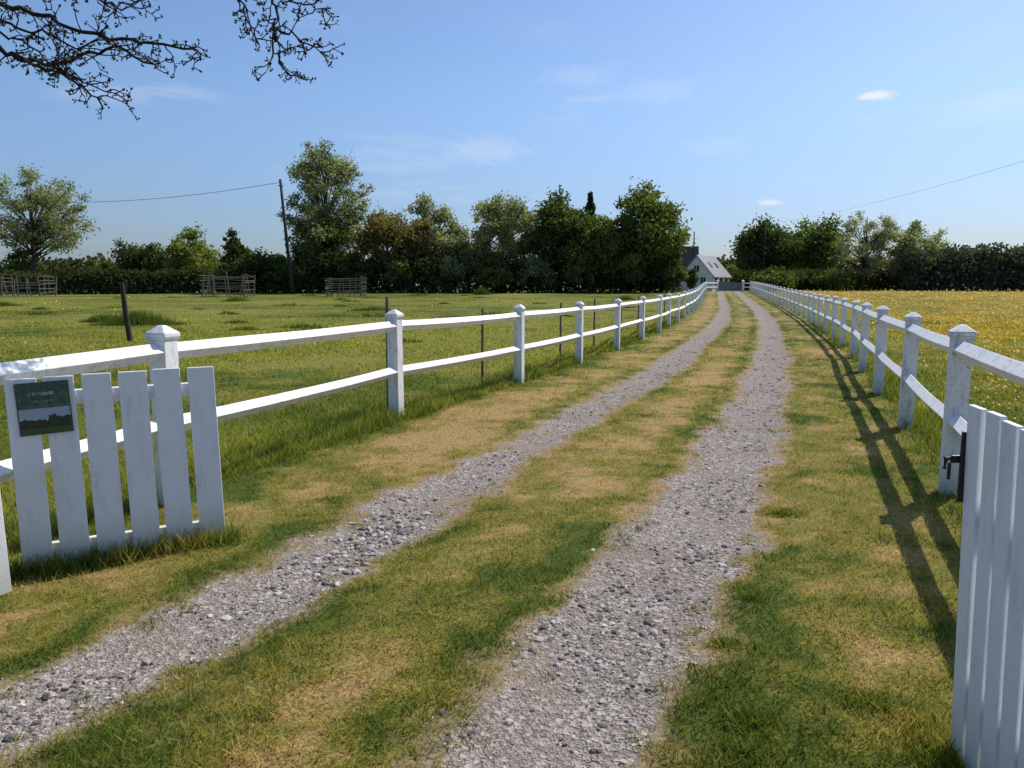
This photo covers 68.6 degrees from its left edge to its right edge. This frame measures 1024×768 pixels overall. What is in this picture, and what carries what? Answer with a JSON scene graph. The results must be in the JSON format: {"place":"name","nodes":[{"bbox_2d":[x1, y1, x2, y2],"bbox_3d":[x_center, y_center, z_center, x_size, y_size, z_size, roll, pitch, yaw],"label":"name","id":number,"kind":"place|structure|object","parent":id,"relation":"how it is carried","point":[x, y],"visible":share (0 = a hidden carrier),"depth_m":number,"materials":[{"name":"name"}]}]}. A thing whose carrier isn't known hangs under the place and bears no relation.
{"place":"outdoors","nodes":[
{"label":"outdoors","id":0,"kind":"place"},
{"bbox_2d":[0,286,1023,767],"bbox_3d":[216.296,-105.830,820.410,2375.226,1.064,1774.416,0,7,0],"label":"ground","id":1,"kind":"structure","parent":0,"point":[566,714],"depth_m":4.29,"materials":[{"name":"green plant"}]},
{"bbox_2d":[3,247,46,289],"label":"shrub","id":2,"kind":"object","parent":1,"relation":"on","point":[24,265],"visible":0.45,"depth_m":90.35,"materials":[{"name":"green plant"}]},
{"bbox_2d":[0,274,56,295],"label":"wooden tree guard","id":3,"kind":"object","parent":1,"relation":"on","point":[44,288],"visible":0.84,"depth_m":71.07,"materials":[{"name":"grey wood"}]},
{"bbox_2d":[0,161,104,272],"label":"deciduous tree","id":4,"kind":"object","parent":1,"relation":"on","point":[35,233],"visible":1,"depth_m":87.84,"materials":[{"name":"green plant"}]},
{"bbox_2d":[84,252,112,285],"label":"shrub","id":5,"kind":"object","parent":1,"relation":"on","point":[105,264],"visible":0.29,"depth_m":90.41,"materials":[{"name":"green plant"}]},
{"bbox_2d":[0,366,224,595],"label":"picket gate","id":6,"kind":"structure","parent":1,"relation":"on","point":[133,393],"depth_m":4.29,"materials":[{"name":"white paint"}]},
{"bbox_2d":[13,380,73,436],"bbox_3d":[-2.534,0.130,4.069,0.250,0.285,0.007,-7,10,-29],"label":"gate sign","id":7,"kind":"object","parent":6,"relation":"attached to","point":[43,407],"visible":1,"depth_m":4.07,"materials":[{"name":"green metal"}]},
{"bbox_2d":[119,282,132,340],"bbox_3d":[-10.583,-1.879,20.630,0.275,1.830,0.150,0,7,0],"label":"dark fence stake","id":8,"kind":"object","parent":1,"relation":"on","point":[126,314],"visible":0.79,"depth_m":20.57,"materials":[{"name":"brown wood"}]},
{"bbox_2d":[0,264,253,293],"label":"hedge","id":9,"kind":"object","parent":1,"relation":"on","point":[164,280],"visible":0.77,"depth_m":82.42,"materials":[{"name":"green plant"}]},
{"bbox_2d":[107,237,170,281],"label":"shrub","id":10,"kind":"object","parent":1,"relation":"on","point":[133,257],"visible":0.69,"depth_m":88.69,"materials":[{"name":"green plant"}]},
{"bbox_2d":[0,0,344,120],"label":"bare budding tree","id":11,"kind":"object","parent":1,"relation":"on","point":[58,70],"visible":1,"depth_m":4.82,"materials":[{"name":"brown plant"}]},
{"bbox_2d":[0,253,361,289],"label":"distant treeline","id":12,"kind":"object","parent":1,"relation":"on","point":[56,263],"visible":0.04,"depth_m":152.08,"materials":[{"name":"green plant"}]},
{"bbox_2d":[159,221,220,271],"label":"deciduous tree","id":13,"kind":"object","parent":1,"relation":"on","point":[192,253],"visible":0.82,"depth_m":87.15,"materials":[{"name":"green plant"}]},
{"bbox_2d":[199,272,255,296],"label":"wooden tree guard","id":14,"kind":"object","parent":1,"relation":"on","point":[213,277],"visible":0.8,"depth_m":70.19,"materials":[{"name":"grey wood"}]},
{"bbox_2d":[219,227,251,270],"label":"tree","id":15,"kind":"object","parent":1,"relation":"on","point":[232,246],"visible":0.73,"depth_m":88.97,"materials":[{"name":"green plant"}]},
{"bbox_2d":[221,246,279,292],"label":"shrub","id":16,"kind":"object","parent":1,"relation":"on","point":[261,261],"visible":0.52,"depth_m":83.66,"materials":[{"name":"green plant"}]},
{"bbox_2d":[260,253,288,292],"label":"shrub","id":17,"kind":"object","parent":1,"relation":"on","point":[279,266],"visible":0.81,"depth_m":83.40,"materials":[{"name":"green plant"}]},
{"bbox_2d":[278,179,293,293],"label":"utility pole","id":18,"kind":"object","parent":1,"relation":"on","point":[287,244],"visible":0.84,"depth_m":77.62,"materials":[{"name":"brown wood"}]},
{"bbox_2d":[101,182,278,201],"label":"overhead wire","id":19,"kind":"object","parent":18,"relation":"attached to","point":[188,195],"visible":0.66,"depth_m":83.68,"materials":[{"name":"black metal"}]},
{"bbox_2d":[279,251,336,292],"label":"shrub","id":20,"kind":"object","parent":1,"relation":"on","point":[315,263],"visible":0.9,"depth_m":82.27,"materials":[{"name":"green plant"}]},
{"bbox_2d":[283,210,363,292],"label":"deciduous tree","id":21,"kind":"object","parent":1,"relation":"on","point":[316,245],"visible":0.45,"depth_m":83.60,"materials":[{"name":"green plant"}]},
{"bbox_2d":[274,137,375,258],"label":"deciduous tree","id":22,"kind":"object","parent":1,"relation":"on","point":[308,171],"visible":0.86,"depth_m":84.44,"materials":[{"name":"green plant"}]},
{"bbox_2d":[0,286,652,343],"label":"tall grass tussocks","id":23,"kind":"object","parent":1,"relation":"on","point":[135,319],"depth_m":32.66,"materials":[{"name":"green plant"}]},
{"bbox_2d":[0,293,664,439],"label":"wire stock fence","id":24,"kind":"object","parent":1,"relation":"on","point":[482,333],"visible":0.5,"depth_m":11.97,"materials":[{"name":"grey metal"}]},
{"bbox_2d":[325,276,366,296],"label":"wooden tree guard","id":25,"kind":"object","parent":1,"relation":"on","point":[360,280],"visible":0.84,"depth_m":71.33,"materials":[{"name":"grey wood"}]},
{"bbox_2d":[334,248,379,292],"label":"shrub","id":26,"kind":"object","parent":1,"relation":"on","point":[343,267],"visible":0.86,"depth_m":83.01,"materials":[{"name":"green plant"}]},
{"bbox_2d":[0,282,718,504],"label":"post and rail fence","id":27,"kind":"object","parent":1,"relation":"on","point":[163,348],"visible":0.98,"depth_m":7.15,"materials":[{"name":"white paint"}]},
{"bbox_2d":[344,201,419,291],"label":"deciduous tree","id":28,"kind":"object","parent":1,"relation":"on","point":[383,232],"visible":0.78,"depth_m":84.26,"materials":[{"name":"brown plant"}]},
{"bbox_2d":[378,259,415,292],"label":"shrub","id":29,"kind":"object","parent":1,"relation":"on","point":[398,269],"visible":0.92,"depth_m":83.37,"materials":[{"name":"green plant"}]},
{"bbox_2d":[0,336,796,767],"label":"gravel","id":30,"kind":"structure","parent":1,"relation":"on","point":[380,542],"depth_m":3.73,"materials":[{"name":"grey gravel"}]},
{"bbox_2d":[392,217,444,291],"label":"deciduous tree","id":31,"kind":"object","parent":1,"relation":"on","point":[420,240],"visible":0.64,"depth_m":85.26,"materials":[{"name":"green plant"}]},
{"bbox_2d":[403,191,469,274],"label":"deciduous tree","id":32,"kind":"object","parent":1,"relation":"on","point":[452,233],"visible":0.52,"depth_m":88.12,"materials":[{"name":"green plant"}]},
{"bbox_2d":[428,253,467,292],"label":"shrub","id":33,"kind":"object","parent":1,"relation":"on","point":[458,270],"visible":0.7,"depth_m":83.44,"materials":[{"name":"green plant"}]},
{"bbox_2d":[231,244,685,292],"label":"hedge","id":34,"kind":"object","parent":1,"relation":"on","point":[374,284],"visible":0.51,"depth_m":84.19,"materials":[{"name":"green plant"}]},
{"bbox_2d":[441,235,492,292],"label":"shrub","id":35,"kind":"object","parent":1,"relation":"on","point":[479,252],"visible":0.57,"depth_m":83.58,"materials":[{"name":"green plant"}]},
{"bbox_2d":[473,253,515,292],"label":"shrub","id":36,"kind":"object","parent":1,"relation":"on","point":[501,277],"visible":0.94,"depth_m":82.86,"materials":[{"name":"green plant"}]},
{"bbox_2d":[465,190,543,290],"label":"deciduous tree","id":37,"kind":"object","parent":1,"relation":"on","point":[502,225],"visible":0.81,"depth_m":84.36,"materials":[{"name":"green plant"}]},
{"bbox_2d":[0,295,1023,767],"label":"grass","id":38,"kind":"structure","parent":1,"relation":"on","point":[934,745],"depth_m":4.46,"materials":[{"name":"green plant"}]},
{"bbox_2d":[2,290,1023,415],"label":"buttercup flowers","id":39,"kind":"object","parent":1,"relation":"on","point":[930,300],"visible":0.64,"depth_m":42.92,"materials":[{"name":"yellow plant"}]},
{"bbox_2d":[516,254,558,292],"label":"shrub","id":40,"kind":"object","parent":1,"relation":"on","point":[531,261],"visible":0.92,"depth_m":83.44,"materials":[{"name":"green plant"}]},
{"bbox_2d":[516,185,596,285],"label":"deciduous tree","id":41,"kind":"object","parent":1,"relation":"on","point":[558,225],"visible":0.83,"depth_m":84.48,"materials":[{"name":"green plant"}]},
{"bbox_2d":[556,253,594,291],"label":"shrub","id":42,"kind":"object","parent":1,"relation":"on","point":[579,268],"visible":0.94,"depth_m":83.22,"materials":[{"name":"green plant"}]},
{"bbox_2d":[584,191,598,221],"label":"conifer tree","id":43,"kind":"object","parent":1,"relation":"on","point":[590,205],"visible":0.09,"depth_m":98.47,"materials":[{"name":"green plant"}]},
{"bbox_2d":[574,212,635,290],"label":"deciduous tree","id":44,"kind":"object","parent":1,"relation":"on","point":[604,241],"visible":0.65,"depth_m":84.14,"materials":[{"name":"green plant"}]},
{"bbox_2d":[613,252,646,292],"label":"shrub","id":45,"kind":"object","parent":1,"relation":"on","point":[629,260],"visible":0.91,"depth_m":82.78,"materials":[{"name":"green plant"}]},
{"bbox_2d":[611,176,697,291],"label":"deciduous tree","id":46,"kind":"object","parent":1,"relation":"on","point":[646,237],"visible":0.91,"depth_m":83.63,"materials":[{"name":"green plant"}]},
{"bbox_2d":[655,248,689,292],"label":"shrub","id":47,"kind":"object","parent":1,"relation":"on","point":[675,256],"visible":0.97,"depth_m":83.22,"materials":[{"name":"green plant"}]},
{"bbox_2d":[671,246,698,289],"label":"stone barn","id":48,"kind":"structure","parent":1,"relation":"on","point":[687,256],"depth_m":119.13,"materials":[{"name":"stone"}]},
{"bbox_2d":[683,268,699,289],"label":"shrub","id":49,"kind":"object","parent":1,"relation":"on","point":[694,278],"visible":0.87,"depth_m":102.97,"materials":[{"name":"green plant"}]},
{"bbox_2d":[693,232,694,257],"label":"utility pole","id":50,"kind":"object","parent":1,"relation":"on","point":[694,245],"visible":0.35,"depth_m":115.17,"materials":[{"name":"brown wood"}]},
{"bbox_2d":[680,255,731,290],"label":"cottage","id":51,"kind":"structure","parent":1,"relation":"on","point":[710,269],"depth_m":109.33,"materials":[{"name":"white paint"}]},
{"bbox_2d":[687,266,726,284],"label":"windows","id":52,"kind":"structure","parent":51,"relation":"in","point":[702,278],"depth_m":109.00,"materials":[{"name":"black glass"}]},
{"bbox_2d":[716,280,743,290],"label":"driveway gate","id":53,"kind":"structure","parent":1,"relation":"on","point":[726,286],"depth_m":100.13,"materials":[{"name":"grey paint"}]},
{"bbox_2d":[726,262,737,281],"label":"tree","id":54,"kind":"object","parent":1,"relation":"on","point":[731,266],"visible":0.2,"depth_m":118.41,"materials":[{"name":"green plant"}]},
{"bbox_2d":[763,220,765,269],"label":"utility pole","id":55,"kind":"object","parent":1,"relation":"on","point":[764,249],"visible":0.65,"depth_m":124.93,"materials":[{"name":"brown wood"}]},
{"bbox_2d":[773,161,1022,222],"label":"overhead wire","id":56,"kind":"object","parent":55,"relation":"attached to","point":[917,191],"visible":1,"depth_m":55.62,"materials":[{"name":"black metal"}]},
{"bbox_2d":[724,213,812,271],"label":"deciduous tree","id":57,"kind":"object","parent":1,"relation":"on","point":[782,247],"visible":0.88,"depth_m":126.34,"materials":[{"name":"green plant"}]},
{"bbox_2d":[748,270,800,289],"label":"shrub","id":58,"kind":"object","parent":1,"relation":"on","point":[780,278],"visible":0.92,"depth_m":101.19,"materials":[{"name":"green plant"}]},
{"bbox_2d":[755,258,805,287],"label":"shrub","id":59,"kind":"object","parent":1,"relation":"on","point":[778,269],"visible":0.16,"depth_m":110.43,"materials":[{"name":"green plant"}]},
{"bbox_2d":[789,212,857,271],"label":"deciduous tree","id":60,"kind":"object","parent":1,"relation":"on","point":[821,250],"visible":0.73,"depth_m":125.12,"materials":[{"name":"green plant"}]},
{"bbox_2d":[729,267,933,290],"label":"hedge","id":61,"kind":"object","parent":1,"relation":"on","point":[874,283],"visible":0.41,"depth_m":112.87,"materials":[{"name":"green plant"}]},
{"bbox_2d":[807,264,855,290],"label":"shrub","id":62,"kind":"object","parent":1,"relation":"on","point":[832,280],"visible":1,"depth_m":109.44,"materials":[{"name":"green plant"}]},
{"bbox_2d":[659,254,1008,288],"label":"distant treeline","id":63,"kind":"object","parent":1,"relation":"on","point":[723,262],"visible":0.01,"depth_m":176.74,"materials":[{"name":"green plant"}]},
{"bbox_2d":[828,210,906,290],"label":"deciduous tree","id":64,"kind":"object","parent":1,"relation":"on","point":[862,249],"visible":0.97,"depth_m":107.86,"materials":[{"name":"green plant"}]},
{"bbox_2d":[742,282,1023,494],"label":"post and rail fence","id":65,"kind":"object","parent":1,"relation":"on","point":[961,349],"visible":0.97,"depth_m":8.06,"materials":[{"name":"white paint"}]},
{"bbox_2d":[867,219,953,290],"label":"deciduous tree","id":66,"kind":"object","parent":1,"relation":"on","point":[914,235],"visible":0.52,"depth_m":107.24,"materials":[{"name":"green plant"}]},
{"bbox_2d":[890,241,1023,290],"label":"hedge","id":67,"kind":"object","parent":1,"relation":"on","point":[927,269],"visible":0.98,"depth_m":101.07,"materials":[{"name":"green plant"}]},
{"bbox_2d":[942,404,1023,767],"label":"picket gate","id":68,"kind":"structure","parent":1,"relation":"on","point":[987,725],"depth_m":2.22,"materials":[{"name":"white paint"}]},
{"bbox_2d":[0,0,1023,285],"label":"sky","id":69,"kind":"structure","parent":0,"point":[785,110],"materials":[{"name":"blue"}]}
]}

